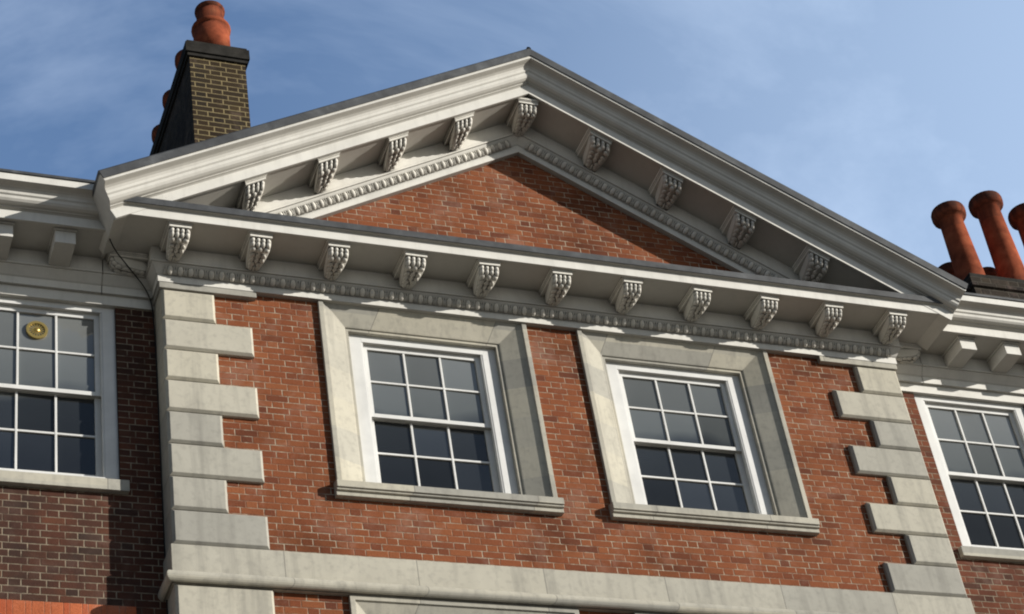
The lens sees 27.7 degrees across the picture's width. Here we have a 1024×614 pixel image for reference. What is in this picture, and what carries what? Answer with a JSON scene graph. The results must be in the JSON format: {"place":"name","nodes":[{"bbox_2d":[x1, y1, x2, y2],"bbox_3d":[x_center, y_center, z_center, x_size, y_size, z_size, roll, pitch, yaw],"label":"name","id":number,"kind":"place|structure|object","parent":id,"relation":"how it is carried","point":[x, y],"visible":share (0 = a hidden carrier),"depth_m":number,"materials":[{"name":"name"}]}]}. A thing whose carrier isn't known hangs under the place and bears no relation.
{"place":"outdoors","nodes":[
{"label":"outdoors","id":0,"kind":"place"},
{"bbox_2d":[0,168,1023,302],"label":"roof","id":1,"kind":"structure","parent":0,"point":[93,182],"depth_m":22.19,"materials":[{"name":"stone"}]},
{"bbox_2d":[149,0,250,155],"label":"chimney","id":2,"kind":"object","parent":1,"relation":"on","point":[205,97],"visible":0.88,"depth_m":28.54,"materials":[{"name":"brick"}]},
{"bbox_2d":[931,190,1023,299],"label":"chimney","id":3,"kind":"object","parent":1,"relation":"attached to","point":[1004,277],"visible":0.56,"depth_m":29.61,"materials":[{"name":"ceramic"}]},
{"bbox_2d":[0,0,1023,267],"label":"sky","id":4,"kind":"structure","parent":0,"point":[881,114],"materials":[{"name":"blue"}]},
{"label":"street pavement","id":5,"kind":"structure","parent":0,"visible":0},
{"bbox_2d":[115,321,119,478],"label":"inner lining wall","id":6,"kind":"structure","parent":5,"relation":"on","point":[117,400],"depth_m":22.04,"materials":[{"name":"black"}]},
{"bbox_2d":[214,156,911,613],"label":"bay wall","id":7,"kind":"structure","parent":5,"relation":"on","point":[288,432],"depth_m":22.80,"materials":[{"name":"red brick"}]},
{"bbox_2d":[93,56,965,364],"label":"bay cornice","id":8,"kind":"structure","parent":7,"relation":"attached to","point":[641,154],"depth_m":24.59,"materials":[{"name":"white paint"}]},
{"bbox_2d":[105,97,921,363],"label":"decorative brackets","id":9,"kind":"object","parent":8,"relation":"attached to","point":[737,227],"visible":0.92,"depth_m":24.42,"materials":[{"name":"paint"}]},
{"bbox_2d":[92,47,967,303],"bbox_3d":[-0.886,0.477,27.509,10.779,3.251,7.898,7,-41,-20],"label":"lead roof","id":10,"kind":"object","parent":8,"relation":"on","point":[263,128],"visible":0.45,"depth_m":24.27,"materials":[{"name":"grey metal"}]},
{"label":"ground","id":11,"kind":"structure","parent":0,"visible":0},
{"bbox_2d":[0,308,1023,613],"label":"wing walls","id":12,"kind":"structure","parent":11,"relation":"on","point":[70,546],"depth_m":20.66,"materials":[{"name":"brick"}]},
{"bbox_2d":[0,281,1023,613],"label":"stone dressings","id":13,"kind":"structure","parent":12,"relation":"attached to","point":[218,559],"depth_m":22.23,"materials":[{"name":"stone"}]},
{"bbox_2d":[109,239,167,613],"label":"cable","id":14,"kind":"object","parent":13,"relation":"attached to","point":[157,402],"visible":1,"depth_m":21.80,"materials":[{"name":"black plastic"}]},
{"bbox_2d":[0,297,1023,550],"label":"window frames","id":15,"kind":"structure","parent":13,"relation":"attached to","point":[492,427],"depth_m":23.25,"materials":[{"name":"white wood"}]},
{"bbox_2d":[0,311,1023,548],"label":"window glass","id":16,"kind":"object","parent":15,"relation":"in","point":[36,452],"visible":0.97,"depth_m":23.10,"materials":[{"name":"glass"}]},
{"bbox_2d":[26,321,47,338],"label":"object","id":17,"kind":"structure","parent":16,"relation":"in","point":[36,329],"depth_m":21.97,"materials":[{"name":"gold metal"}]},
{"bbox_2d":[0,172,1023,407],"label":"cornice wings","id":18,"kind":"object","parent":12,"relation":"attached to","point":[52,231],"visible":0.72,"depth_m":22.44}
]}

